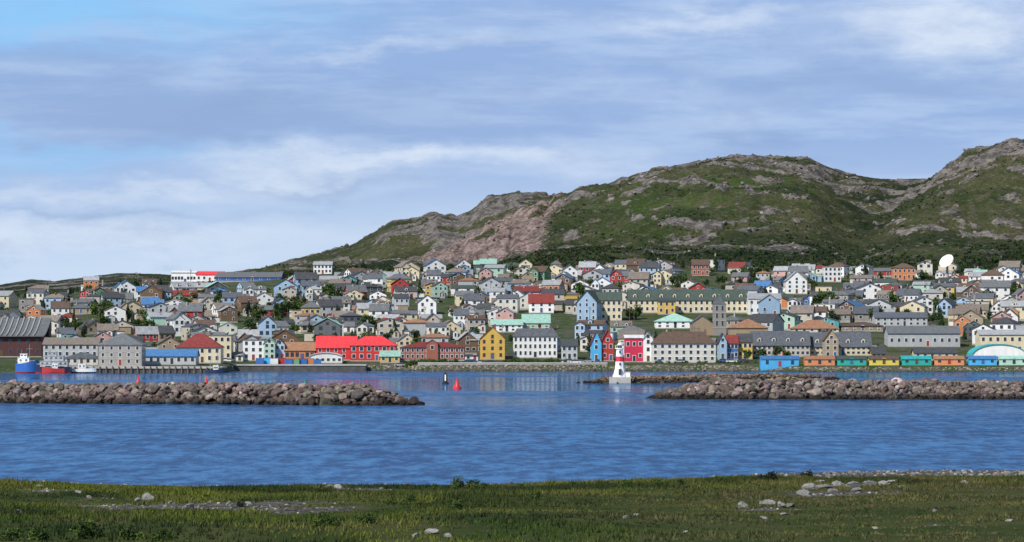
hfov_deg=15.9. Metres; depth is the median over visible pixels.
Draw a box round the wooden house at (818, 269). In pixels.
[816,265,826,274]
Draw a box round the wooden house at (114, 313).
[104,305,125,323]
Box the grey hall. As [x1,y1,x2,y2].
[883,326,960,346]
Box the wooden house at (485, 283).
[478,277,500,290]
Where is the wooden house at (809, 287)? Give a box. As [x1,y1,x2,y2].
[783,281,814,289]
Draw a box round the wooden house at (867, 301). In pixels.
[862,298,877,305]
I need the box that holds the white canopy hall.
[309,352,342,363]
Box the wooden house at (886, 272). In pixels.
[874,268,890,276]
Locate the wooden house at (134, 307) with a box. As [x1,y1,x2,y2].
[118,300,144,321]
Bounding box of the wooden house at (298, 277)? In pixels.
[292,271,318,290]
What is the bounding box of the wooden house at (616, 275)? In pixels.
[609,269,631,283]
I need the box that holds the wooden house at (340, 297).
[330,296,350,298]
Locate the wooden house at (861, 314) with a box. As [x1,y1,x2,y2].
[853,306,878,322]
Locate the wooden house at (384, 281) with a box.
[372,270,386,287]
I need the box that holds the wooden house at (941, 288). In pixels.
[931,284,949,297]
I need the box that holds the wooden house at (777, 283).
[772,281,784,292]
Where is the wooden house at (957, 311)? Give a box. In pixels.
[947,306,982,325]
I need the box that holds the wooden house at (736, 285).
[733,283,755,288]
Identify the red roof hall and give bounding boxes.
[315,336,357,360]
[349,336,397,360]
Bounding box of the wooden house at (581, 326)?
[574,319,617,339]
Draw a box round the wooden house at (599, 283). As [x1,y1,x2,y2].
[591,277,621,290]
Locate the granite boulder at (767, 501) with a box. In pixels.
[759,499,775,503]
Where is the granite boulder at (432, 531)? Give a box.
[425,528,438,533]
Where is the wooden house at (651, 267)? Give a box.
[638,261,661,273]
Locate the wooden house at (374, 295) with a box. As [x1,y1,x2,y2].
[369,291,386,299]
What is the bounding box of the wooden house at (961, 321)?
[952,315,971,336]
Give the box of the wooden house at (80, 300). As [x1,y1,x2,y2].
[70,298,97,307]
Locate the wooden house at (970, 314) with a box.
[957,308,989,325]
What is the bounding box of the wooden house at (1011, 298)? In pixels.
[1004,296,1021,300]
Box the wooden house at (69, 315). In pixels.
[62,313,77,321]
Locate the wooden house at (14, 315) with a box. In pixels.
[0,312,27,317]
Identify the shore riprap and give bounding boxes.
[232,364,1023,371]
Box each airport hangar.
[195,271,224,281]
[215,272,284,282]
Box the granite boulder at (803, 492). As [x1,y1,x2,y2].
[796,489,809,495]
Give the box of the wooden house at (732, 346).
[725,335,738,359]
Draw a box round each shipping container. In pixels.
[256,358,263,363]
[264,358,269,363]
[270,358,277,363]
[278,358,285,363]
[285,359,292,363]
[293,359,299,363]
[299,358,306,363]
[307,358,313,363]
[313,359,320,363]
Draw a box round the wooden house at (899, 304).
[889,301,907,310]
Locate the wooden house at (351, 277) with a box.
[340,274,362,282]
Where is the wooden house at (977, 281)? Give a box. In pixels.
[971,278,982,282]
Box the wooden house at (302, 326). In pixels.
[297,317,316,333]
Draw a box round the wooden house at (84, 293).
[79,289,92,297]
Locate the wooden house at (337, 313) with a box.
[331,310,352,319]
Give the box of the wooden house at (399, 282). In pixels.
[390,278,410,295]
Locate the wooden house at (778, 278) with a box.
[765,275,786,284]
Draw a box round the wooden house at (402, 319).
[395,315,407,329]
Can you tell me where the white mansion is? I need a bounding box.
[512,326,557,357]
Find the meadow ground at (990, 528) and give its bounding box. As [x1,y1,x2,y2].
[0,470,1023,541]
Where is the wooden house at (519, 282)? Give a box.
[507,278,531,292]
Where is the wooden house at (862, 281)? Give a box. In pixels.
[855,279,873,284]
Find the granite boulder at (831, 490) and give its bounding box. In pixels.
[827,488,838,492]
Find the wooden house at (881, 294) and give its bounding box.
[876,290,893,301]
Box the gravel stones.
[20,469,1023,526]
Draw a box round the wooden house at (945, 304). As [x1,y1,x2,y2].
[936,297,958,317]
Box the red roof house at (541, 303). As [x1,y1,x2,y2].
[528,294,554,313]
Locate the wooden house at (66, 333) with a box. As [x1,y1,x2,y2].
[61,330,78,336]
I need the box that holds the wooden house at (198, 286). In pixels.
[193,281,209,289]
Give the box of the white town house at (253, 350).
[242,340,265,360]
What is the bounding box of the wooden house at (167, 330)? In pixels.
[155,324,175,340]
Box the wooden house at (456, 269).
[445,267,467,277]
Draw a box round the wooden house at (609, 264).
[603,262,614,268]
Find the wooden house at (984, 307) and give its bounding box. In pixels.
[967,304,995,318]
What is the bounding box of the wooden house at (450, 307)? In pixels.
[447,305,459,316]
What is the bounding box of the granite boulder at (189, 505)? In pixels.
[184,503,193,507]
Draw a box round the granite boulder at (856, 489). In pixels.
[851,487,861,490]
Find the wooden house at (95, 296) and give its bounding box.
[87,291,100,303]
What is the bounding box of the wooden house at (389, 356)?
[379,350,400,362]
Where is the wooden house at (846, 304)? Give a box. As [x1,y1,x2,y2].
[837,299,864,321]
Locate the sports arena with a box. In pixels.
[0,317,50,356]
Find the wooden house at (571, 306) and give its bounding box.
[562,299,578,314]
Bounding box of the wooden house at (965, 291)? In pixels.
[956,283,980,297]
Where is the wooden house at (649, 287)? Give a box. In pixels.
[642,285,656,288]
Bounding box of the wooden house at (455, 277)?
[450,271,465,285]
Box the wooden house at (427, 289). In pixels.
[424,281,433,296]
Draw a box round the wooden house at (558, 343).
[557,337,559,350]
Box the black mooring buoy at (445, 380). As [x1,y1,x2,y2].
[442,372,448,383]
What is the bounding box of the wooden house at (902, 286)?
[884,282,904,288]
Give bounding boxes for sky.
[0,0,1023,284]
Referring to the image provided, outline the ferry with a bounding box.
[36,352,71,372]
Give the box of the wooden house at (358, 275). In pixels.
[347,271,366,280]
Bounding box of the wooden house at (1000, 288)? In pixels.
[979,279,1010,300]
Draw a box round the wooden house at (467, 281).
[449,276,479,291]
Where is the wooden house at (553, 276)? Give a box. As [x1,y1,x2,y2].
[551,274,576,280]
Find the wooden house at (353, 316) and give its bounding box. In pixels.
[339,310,362,329]
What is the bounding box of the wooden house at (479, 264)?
[473,258,496,272]
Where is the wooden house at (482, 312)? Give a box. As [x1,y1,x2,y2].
[473,308,486,322]
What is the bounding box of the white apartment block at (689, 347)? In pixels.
[650,329,716,362]
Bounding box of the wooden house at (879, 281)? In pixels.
[873,278,898,285]
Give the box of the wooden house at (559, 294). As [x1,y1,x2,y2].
[539,287,564,299]
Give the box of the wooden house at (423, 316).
[418,314,442,319]
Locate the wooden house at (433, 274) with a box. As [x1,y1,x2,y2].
[426,268,440,281]
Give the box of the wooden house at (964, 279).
[950,273,968,282]
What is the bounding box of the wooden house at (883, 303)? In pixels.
[867,299,893,307]
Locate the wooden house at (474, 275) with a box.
[461,264,478,277]
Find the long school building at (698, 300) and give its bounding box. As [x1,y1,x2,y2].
[626,289,747,312]
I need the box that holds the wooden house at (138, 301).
[136,296,153,305]
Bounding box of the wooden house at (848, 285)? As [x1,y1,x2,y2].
[842,281,860,288]
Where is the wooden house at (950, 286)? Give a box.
[935,282,955,297]
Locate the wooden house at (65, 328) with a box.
[56,326,73,336]
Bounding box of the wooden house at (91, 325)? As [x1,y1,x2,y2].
[76,318,102,334]
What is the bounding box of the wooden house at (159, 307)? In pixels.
[136,301,166,319]
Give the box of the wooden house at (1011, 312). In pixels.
[1006,308,1023,324]
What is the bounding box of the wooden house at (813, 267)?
[797,264,815,273]
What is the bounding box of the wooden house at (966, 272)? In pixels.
[964,266,982,277]
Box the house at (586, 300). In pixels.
[576,290,601,320]
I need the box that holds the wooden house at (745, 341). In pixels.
[736,333,752,358]
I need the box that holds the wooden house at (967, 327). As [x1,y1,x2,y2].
[962,319,980,339]
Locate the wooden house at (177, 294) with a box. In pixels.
[172,290,196,302]
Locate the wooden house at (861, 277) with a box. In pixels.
[849,275,873,282]
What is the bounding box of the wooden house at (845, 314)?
[830,309,850,322]
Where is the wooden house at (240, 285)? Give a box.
[236,282,255,291]
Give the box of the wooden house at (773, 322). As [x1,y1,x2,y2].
[749,313,784,330]
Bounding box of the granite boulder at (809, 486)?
[802,483,817,488]
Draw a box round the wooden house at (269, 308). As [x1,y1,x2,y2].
[257,305,288,317]
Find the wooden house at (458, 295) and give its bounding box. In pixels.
[454,290,473,305]
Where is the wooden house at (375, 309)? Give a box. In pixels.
[368,303,391,317]
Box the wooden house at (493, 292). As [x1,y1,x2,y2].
[484,287,506,302]
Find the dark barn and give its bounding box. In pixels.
[415,297,438,302]
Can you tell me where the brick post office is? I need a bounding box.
[399,339,465,360]
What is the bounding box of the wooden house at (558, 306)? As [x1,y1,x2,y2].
[554,300,564,310]
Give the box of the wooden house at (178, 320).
[164,311,191,335]
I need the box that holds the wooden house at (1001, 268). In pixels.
[992,266,1006,271]
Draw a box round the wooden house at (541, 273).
[529,265,551,282]
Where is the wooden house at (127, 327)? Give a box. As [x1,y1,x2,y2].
[113,320,135,333]
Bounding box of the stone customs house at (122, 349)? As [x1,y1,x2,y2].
[97,333,146,365]
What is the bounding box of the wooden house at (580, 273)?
[577,270,583,280]
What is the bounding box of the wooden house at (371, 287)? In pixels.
[362,281,385,296]
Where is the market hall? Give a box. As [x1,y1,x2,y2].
[284,342,315,358]
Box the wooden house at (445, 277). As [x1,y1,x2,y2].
[441,273,452,284]
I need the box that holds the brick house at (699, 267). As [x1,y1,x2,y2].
[691,259,709,275]
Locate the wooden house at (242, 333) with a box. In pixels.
[238,327,258,339]
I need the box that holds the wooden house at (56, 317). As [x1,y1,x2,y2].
[38,314,69,326]
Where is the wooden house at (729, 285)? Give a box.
[725,278,738,288]
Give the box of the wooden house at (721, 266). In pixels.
[709,254,724,271]
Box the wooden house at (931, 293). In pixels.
[922,287,942,305]
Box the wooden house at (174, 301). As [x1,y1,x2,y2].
[165,298,185,304]
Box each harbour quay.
[69,366,226,372]
[232,364,367,370]
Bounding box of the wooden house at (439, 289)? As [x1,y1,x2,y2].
[430,281,447,297]
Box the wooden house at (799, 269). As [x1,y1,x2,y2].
[788,265,808,274]
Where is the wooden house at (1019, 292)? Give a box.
[1011,288,1023,300]
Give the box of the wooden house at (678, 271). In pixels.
[667,267,684,276]
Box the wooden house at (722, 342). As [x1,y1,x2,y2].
[716,333,727,359]
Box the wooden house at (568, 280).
[554,272,574,291]
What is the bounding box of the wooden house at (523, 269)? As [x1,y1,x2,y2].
[516,265,530,277]
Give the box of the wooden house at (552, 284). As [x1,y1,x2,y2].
[541,280,563,288]
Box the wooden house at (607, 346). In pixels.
[601,330,614,360]
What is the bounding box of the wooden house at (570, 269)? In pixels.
[561,264,577,276]
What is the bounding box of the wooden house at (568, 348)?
[560,339,577,359]
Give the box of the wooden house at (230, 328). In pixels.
[218,321,237,334]
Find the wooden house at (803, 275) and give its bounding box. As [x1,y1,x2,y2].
[786,271,809,278]
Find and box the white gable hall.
[746,293,781,314]
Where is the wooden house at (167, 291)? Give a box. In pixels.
[148,284,171,300]
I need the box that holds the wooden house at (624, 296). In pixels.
[619,291,626,308]
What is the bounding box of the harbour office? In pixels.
[65,352,98,365]
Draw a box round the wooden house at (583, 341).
[580,334,601,351]
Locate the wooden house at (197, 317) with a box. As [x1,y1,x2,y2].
[190,315,207,322]
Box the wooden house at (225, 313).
[218,305,237,322]
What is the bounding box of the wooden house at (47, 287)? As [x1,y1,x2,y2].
[27,285,49,294]
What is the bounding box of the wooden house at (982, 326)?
[971,323,996,344]
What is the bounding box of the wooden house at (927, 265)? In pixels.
[917,260,932,274]
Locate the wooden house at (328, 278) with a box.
[319,275,338,280]
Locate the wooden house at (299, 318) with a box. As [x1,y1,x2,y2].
[294,311,312,323]
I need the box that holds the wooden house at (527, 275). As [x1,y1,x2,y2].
[521,271,540,282]
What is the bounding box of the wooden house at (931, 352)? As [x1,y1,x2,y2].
[911,348,958,360]
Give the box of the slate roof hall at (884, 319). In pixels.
[871,312,927,326]
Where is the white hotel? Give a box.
[822,267,840,281]
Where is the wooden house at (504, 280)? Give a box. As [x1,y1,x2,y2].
[494,276,512,288]
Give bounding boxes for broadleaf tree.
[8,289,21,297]
[61,320,67,326]
[71,320,78,329]
[89,301,107,317]
[97,312,111,323]
[101,300,112,314]
[130,279,138,285]
[131,318,141,325]
[137,307,146,314]
[140,313,146,324]
[143,319,152,325]
[181,298,192,302]
[190,292,198,298]
[213,288,221,302]
[213,295,221,301]
[244,317,256,328]
[249,303,257,316]
[250,308,264,320]
[254,306,267,319]
[274,293,283,299]
[279,300,296,316]
[288,323,299,331]
[292,300,303,309]
[322,284,336,293]
[327,287,341,297]
[358,313,373,324]
[359,330,376,336]
[361,294,368,302]
[371,317,381,326]
[379,332,391,338]
[409,329,418,337]
[410,338,422,343]
[448,305,460,317]
[470,327,480,332]
[507,334,512,342]
[509,263,516,271]
[573,281,584,293]
[625,308,638,319]
[631,304,642,318]
[668,275,676,285]
[674,281,680,287]
[679,274,687,281]
[715,274,727,284]
[735,276,742,282]
[739,265,753,277]
[743,349,751,359]
[749,262,763,276]
[755,348,766,355]
[771,345,783,355]
[783,349,791,355]
[811,294,820,304]
[817,290,833,302]
[825,310,840,319]
[828,290,838,298]
[866,308,876,318]
[887,291,901,301]
[912,270,929,280]
[929,313,936,321]
[931,299,938,310]
[949,293,956,299]
[959,262,969,272]
[982,289,996,296]
[985,310,992,318]
[990,256,997,261]
[1011,281,1017,287]
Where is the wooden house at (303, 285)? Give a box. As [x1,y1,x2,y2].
[297,280,320,297]
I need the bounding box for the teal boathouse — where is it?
[967,344,1023,355]
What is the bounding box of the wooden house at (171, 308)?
[166,303,177,312]
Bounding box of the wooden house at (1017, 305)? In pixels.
[999,301,1023,320]
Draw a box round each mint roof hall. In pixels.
[490,319,522,332]
[653,313,691,328]
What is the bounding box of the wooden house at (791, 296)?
[781,295,794,297]
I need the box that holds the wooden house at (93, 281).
[81,276,98,290]
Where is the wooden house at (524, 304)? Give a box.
[520,292,532,309]
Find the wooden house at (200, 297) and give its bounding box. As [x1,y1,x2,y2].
[192,293,216,302]
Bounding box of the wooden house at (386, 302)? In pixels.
[372,300,391,304]
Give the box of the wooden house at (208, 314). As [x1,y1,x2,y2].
[204,310,219,322]
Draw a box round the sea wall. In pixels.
[418,362,606,364]
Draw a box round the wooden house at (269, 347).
[264,337,275,357]
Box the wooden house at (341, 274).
[337,270,344,278]
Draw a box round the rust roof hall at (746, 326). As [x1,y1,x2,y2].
[727,319,768,334]
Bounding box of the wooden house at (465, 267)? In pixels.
[458,264,471,277]
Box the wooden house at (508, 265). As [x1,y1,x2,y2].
[503,263,518,272]
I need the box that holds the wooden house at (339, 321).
[317,314,344,335]
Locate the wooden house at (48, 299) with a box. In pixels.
[43,292,67,309]
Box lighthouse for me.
[609,343,630,382]
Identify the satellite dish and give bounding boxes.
[939,254,952,276]
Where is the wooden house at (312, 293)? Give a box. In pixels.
[305,284,322,300]
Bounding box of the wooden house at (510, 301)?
[497,293,519,312]
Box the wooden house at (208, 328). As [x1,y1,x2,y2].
[191,325,217,331]
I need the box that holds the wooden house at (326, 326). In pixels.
[304,316,342,340]
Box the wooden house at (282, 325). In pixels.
[274,320,296,333]
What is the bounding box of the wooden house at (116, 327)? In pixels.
[97,323,118,333]
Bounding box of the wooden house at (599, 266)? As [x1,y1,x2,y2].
[594,263,607,269]
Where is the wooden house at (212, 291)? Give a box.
[210,287,227,302]
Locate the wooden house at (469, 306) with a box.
[456,304,478,309]
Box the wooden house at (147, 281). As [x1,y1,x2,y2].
[141,279,156,285]
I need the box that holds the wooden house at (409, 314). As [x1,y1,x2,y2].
[391,310,417,319]
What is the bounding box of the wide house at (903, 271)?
[891,263,915,279]
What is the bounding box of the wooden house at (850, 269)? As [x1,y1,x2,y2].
[849,266,855,274]
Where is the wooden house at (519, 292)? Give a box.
[510,288,524,307]
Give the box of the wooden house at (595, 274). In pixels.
[582,268,602,279]
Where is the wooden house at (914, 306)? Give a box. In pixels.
[899,299,928,319]
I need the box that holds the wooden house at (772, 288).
[766,285,782,294]
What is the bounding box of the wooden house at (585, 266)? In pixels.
[578,260,596,272]
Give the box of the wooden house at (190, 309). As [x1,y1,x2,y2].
[177,302,204,316]
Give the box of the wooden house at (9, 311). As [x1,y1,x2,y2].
[0,310,24,316]
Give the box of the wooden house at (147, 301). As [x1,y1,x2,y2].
[141,297,164,308]
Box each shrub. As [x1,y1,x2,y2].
[0,527,23,540]
[26,523,49,539]
[69,518,105,537]
[119,523,145,540]
[150,527,175,540]
[236,501,246,506]
[312,511,339,526]
[353,513,374,523]
[386,496,398,503]
[403,493,416,501]
[431,483,443,489]
[446,499,464,509]
[450,476,466,487]
[466,478,480,488]
[479,482,492,488]
[529,490,541,499]
[569,481,579,486]
[620,479,633,485]
[654,479,663,485]
[675,478,684,484]
[714,475,723,481]
[758,471,777,480]
[800,469,813,476]
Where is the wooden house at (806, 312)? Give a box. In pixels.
[790,305,815,322]
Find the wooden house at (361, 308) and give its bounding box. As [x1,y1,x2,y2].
[355,303,383,314]
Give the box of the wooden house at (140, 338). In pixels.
[131,335,143,342]
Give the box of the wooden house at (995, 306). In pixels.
[991,300,1003,312]
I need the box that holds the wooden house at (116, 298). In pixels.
[100,291,125,305]
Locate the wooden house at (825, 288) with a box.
[810,286,833,293]
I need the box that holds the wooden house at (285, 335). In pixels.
[272,328,298,341]
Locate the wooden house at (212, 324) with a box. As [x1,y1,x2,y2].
[193,320,216,329]
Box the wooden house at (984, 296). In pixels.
[971,293,994,304]
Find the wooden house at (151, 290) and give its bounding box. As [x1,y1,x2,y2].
[139,284,166,300]
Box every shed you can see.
[231,352,243,361]
[759,356,799,370]
[802,356,834,365]
[835,356,866,364]
[867,356,898,364]
[899,356,931,364]
[932,356,964,364]
[966,356,997,364]
[997,356,1023,364]
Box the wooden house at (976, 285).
[958,283,978,289]
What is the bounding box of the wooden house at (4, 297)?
[0,291,17,307]
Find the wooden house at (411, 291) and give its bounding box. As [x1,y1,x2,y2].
[393,286,424,298]
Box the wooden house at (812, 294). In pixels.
[809,291,828,304]
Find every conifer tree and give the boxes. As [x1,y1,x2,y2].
[22,285,27,297]
[41,300,45,308]
[70,310,76,329]
[81,324,87,336]
[126,304,131,322]
[245,301,250,316]
[271,302,279,317]
[307,322,313,331]
[360,260,366,268]
[389,319,397,335]
[418,280,421,292]
[584,332,591,352]
[713,255,718,271]
[862,263,868,274]
[935,305,942,320]
[937,313,944,325]
[961,329,966,340]
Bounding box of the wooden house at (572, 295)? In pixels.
[564,290,581,299]
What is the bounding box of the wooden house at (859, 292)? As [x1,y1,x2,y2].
[844,290,863,297]
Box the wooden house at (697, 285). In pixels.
[688,282,706,288]
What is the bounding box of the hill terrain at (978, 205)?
[0,138,1023,372]
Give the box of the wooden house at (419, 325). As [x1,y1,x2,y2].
[402,317,431,335]
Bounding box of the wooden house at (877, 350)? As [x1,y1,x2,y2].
[869,346,886,355]
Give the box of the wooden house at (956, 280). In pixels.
[937,277,961,284]
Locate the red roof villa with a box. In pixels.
[175,331,224,362]
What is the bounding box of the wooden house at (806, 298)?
[803,294,809,304]
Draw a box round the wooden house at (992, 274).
[981,268,1003,279]
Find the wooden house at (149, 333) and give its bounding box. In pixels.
[133,325,158,340]
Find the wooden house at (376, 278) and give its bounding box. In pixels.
[362,272,382,285]
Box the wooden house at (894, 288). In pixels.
[880,286,897,294]
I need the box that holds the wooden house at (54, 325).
[51,320,60,334]
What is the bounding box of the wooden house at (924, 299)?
[911,296,933,314]
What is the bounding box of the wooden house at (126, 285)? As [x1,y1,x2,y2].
[113,280,135,298]
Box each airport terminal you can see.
[170,271,196,281]
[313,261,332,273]
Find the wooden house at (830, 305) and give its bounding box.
[814,297,838,312]
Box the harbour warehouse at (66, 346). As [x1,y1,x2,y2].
[42,337,102,358]
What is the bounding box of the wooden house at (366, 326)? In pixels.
[356,320,376,336]
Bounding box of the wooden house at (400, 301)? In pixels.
[391,293,409,309]
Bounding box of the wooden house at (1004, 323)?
[989,315,1021,329]
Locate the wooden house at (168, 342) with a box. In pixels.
[156,335,180,348]
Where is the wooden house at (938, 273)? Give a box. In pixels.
[935,270,960,278]
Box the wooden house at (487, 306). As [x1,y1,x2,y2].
[476,303,494,312]
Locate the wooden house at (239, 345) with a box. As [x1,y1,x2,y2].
[236,335,260,351]
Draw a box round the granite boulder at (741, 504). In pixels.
[738,501,748,508]
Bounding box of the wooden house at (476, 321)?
[464,314,485,332]
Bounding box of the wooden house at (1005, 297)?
[1002,294,1010,299]
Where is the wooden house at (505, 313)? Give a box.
[489,307,515,325]
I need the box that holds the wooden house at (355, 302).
[352,300,364,308]
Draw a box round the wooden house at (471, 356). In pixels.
[464,354,478,360]
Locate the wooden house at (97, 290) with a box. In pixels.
[89,286,111,294]
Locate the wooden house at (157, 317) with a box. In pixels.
[145,312,172,324]
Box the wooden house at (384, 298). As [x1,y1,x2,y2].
[376,295,391,300]
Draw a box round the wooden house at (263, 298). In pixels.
[255,292,273,304]
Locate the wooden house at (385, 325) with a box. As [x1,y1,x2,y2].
[377,318,410,337]
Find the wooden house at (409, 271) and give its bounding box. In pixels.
[403,266,420,280]
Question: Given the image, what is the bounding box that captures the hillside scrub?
[133,140,1023,285]
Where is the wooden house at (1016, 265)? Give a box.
[998,260,1021,272]
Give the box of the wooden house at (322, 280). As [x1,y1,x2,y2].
[318,278,328,282]
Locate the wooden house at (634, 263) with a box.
[626,257,645,270]
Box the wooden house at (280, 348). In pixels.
[275,339,285,357]
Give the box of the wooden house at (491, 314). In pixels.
[487,307,501,324]
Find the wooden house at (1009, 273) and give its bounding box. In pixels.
[1000,267,1021,279]
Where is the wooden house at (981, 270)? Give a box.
[968,269,987,279]
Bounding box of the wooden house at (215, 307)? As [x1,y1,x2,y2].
[210,302,231,316]
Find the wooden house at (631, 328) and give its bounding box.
[617,323,646,332]
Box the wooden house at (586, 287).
[572,284,596,295]
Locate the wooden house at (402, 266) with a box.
[393,260,419,271]
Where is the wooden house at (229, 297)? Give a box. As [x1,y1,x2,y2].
[222,291,241,305]
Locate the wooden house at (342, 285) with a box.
[327,282,351,293]
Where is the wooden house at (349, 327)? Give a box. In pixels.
[342,320,354,332]
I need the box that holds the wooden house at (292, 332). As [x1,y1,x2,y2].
[272,329,295,336]
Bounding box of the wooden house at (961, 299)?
[954,295,970,302]
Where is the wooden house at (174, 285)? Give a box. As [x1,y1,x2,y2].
[168,281,194,289]
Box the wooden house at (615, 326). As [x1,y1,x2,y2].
[609,319,631,334]
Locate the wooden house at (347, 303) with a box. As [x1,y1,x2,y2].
[341,298,355,312]
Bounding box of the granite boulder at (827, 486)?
[816,484,832,488]
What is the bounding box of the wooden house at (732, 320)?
[726,313,745,327]
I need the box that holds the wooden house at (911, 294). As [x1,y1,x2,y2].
[904,288,922,301]
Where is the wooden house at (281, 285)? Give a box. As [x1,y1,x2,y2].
[273,278,297,297]
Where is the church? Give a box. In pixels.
[690,294,726,335]
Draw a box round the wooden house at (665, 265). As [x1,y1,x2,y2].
[660,260,677,269]
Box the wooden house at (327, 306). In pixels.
[315,299,343,315]
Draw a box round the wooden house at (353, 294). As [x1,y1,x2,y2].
[342,288,368,300]
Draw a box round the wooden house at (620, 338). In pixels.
[617,331,645,342]
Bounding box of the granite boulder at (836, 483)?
[831,480,843,486]
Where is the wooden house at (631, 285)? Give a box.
[622,281,644,291]
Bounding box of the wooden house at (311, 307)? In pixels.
[300,299,323,317]
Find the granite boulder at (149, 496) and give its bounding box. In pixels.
[141,492,154,499]
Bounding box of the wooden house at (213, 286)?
[197,280,226,293]
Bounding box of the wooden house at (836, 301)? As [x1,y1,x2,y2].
[821,298,844,303]
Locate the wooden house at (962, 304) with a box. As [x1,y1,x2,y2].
[956,302,974,305]
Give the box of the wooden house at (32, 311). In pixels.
[26,305,46,317]
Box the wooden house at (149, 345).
[144,341,159,348]
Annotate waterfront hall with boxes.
[974,330,1023,349]
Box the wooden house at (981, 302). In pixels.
[965,295,991,311]
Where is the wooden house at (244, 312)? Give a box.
[242,305,257,316]
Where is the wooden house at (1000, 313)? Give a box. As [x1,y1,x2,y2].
[990,310,1012,321]
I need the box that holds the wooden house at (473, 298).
[463,293,485,304]
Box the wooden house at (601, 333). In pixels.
[582,329,604,339]
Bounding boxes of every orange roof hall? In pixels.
[789,320,839,331]
[840,322,882,331]
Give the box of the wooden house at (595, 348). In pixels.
[589,331,601,360]
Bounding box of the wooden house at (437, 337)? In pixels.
[418,331,450,342]
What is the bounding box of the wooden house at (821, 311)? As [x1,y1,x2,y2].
[815,306,828,319]
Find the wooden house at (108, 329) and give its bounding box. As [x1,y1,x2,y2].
[97,323,124,336]
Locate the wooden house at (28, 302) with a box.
[19,292,34,311]
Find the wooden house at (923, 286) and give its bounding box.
[912,282,931,291]
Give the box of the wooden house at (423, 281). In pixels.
[417,279,437,289]
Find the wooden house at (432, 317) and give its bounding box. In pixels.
[425,313,442,322]
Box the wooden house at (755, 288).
[737,284,764,292]
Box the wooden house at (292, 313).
[289,310,300,320]
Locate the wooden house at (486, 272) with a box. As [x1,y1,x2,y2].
[479,267,495,280]
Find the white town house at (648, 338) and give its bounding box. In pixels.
[643,333,653,361]
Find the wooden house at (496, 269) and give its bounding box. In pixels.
[484,264,507,276]
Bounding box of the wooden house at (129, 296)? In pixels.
[121,291,133,300]
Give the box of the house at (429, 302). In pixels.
[417,295,437,314]
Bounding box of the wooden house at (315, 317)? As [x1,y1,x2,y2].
[301,313,324,321]
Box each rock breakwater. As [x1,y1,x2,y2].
[0,379,424,405]
[646,376,1023,398]
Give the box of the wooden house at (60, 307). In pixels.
[51,300,69,314]
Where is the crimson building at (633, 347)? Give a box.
[623,335,643,361]
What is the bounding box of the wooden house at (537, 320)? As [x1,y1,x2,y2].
[521,314,550,327]
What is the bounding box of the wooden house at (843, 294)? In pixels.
[828,288,853,300]
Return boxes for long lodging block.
[750,331,810,356]
[810,332,871,355]
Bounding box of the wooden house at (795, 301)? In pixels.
[787,297,803,312]
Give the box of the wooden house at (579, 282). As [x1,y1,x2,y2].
[571,280,589,291]
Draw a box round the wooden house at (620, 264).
[614,260,626,268]
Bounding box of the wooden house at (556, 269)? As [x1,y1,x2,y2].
[549,264,563,279]
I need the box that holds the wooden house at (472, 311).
[452,306,478,321]
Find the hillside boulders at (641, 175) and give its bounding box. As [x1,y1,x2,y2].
[251,140,1023,271]
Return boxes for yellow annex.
[657,298,675,314]
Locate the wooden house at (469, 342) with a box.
[455,330,482,353]
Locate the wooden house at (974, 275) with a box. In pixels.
[968,272,984,281]
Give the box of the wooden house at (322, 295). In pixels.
[319,292,330,297]
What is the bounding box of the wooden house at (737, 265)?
[727,262,746,273]
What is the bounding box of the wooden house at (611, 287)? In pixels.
[602,281,621,291]
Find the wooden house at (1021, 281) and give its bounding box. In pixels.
[1011,277,1023,286]
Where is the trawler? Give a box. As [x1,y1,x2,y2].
[15,344,38,372]
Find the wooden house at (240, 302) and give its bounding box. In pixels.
[234,294,258,314]
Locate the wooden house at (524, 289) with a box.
[513,285,544,293]
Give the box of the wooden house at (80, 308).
[71,302,90,314]
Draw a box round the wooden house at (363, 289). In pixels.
[343,284,367,296]
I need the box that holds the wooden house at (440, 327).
[426,321,446,335]
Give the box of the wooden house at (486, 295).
[477,290,489,302]
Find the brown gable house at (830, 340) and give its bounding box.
[821,329,839,355]
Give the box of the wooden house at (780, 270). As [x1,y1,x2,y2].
[772,266,788,275]
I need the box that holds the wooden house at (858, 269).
[855,264,874,274]
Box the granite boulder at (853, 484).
[845,481,860,487]
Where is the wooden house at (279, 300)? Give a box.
[270,297,285,304]
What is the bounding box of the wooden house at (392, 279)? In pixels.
[386,272,411,291]
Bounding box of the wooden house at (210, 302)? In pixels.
[199,296,214,309]
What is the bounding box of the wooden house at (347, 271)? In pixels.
[343,267,366,276]
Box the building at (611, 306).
[596,292,622,320]
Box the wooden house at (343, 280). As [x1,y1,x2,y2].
[328,278,354,284]
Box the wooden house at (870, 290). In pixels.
[856,282,881,298]
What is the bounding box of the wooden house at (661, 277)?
[652,268,675,284]
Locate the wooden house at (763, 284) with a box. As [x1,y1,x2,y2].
[754,280,773,287]
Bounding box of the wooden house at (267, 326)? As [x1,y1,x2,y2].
[258,314,276,338]
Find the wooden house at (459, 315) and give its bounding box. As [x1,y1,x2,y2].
[453,307,468,329]
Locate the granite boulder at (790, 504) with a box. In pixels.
[785,503,793,506]
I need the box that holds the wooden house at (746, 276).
[725,272,751,282]
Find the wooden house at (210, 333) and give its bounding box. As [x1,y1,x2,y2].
[189,331,235,351]
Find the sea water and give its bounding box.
[0,371,1023,485]
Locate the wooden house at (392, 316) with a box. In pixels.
[374,313,399,319]
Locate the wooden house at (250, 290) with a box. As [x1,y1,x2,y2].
[242,285,266,295]
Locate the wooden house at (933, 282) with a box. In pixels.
[910,280,936,286]
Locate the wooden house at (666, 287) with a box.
[660,284,671,288]
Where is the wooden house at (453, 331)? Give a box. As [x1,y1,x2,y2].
[443,320,461,338]
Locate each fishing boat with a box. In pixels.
[42,363,64,373]
[72,354,95,372]
[205,350,224,372]

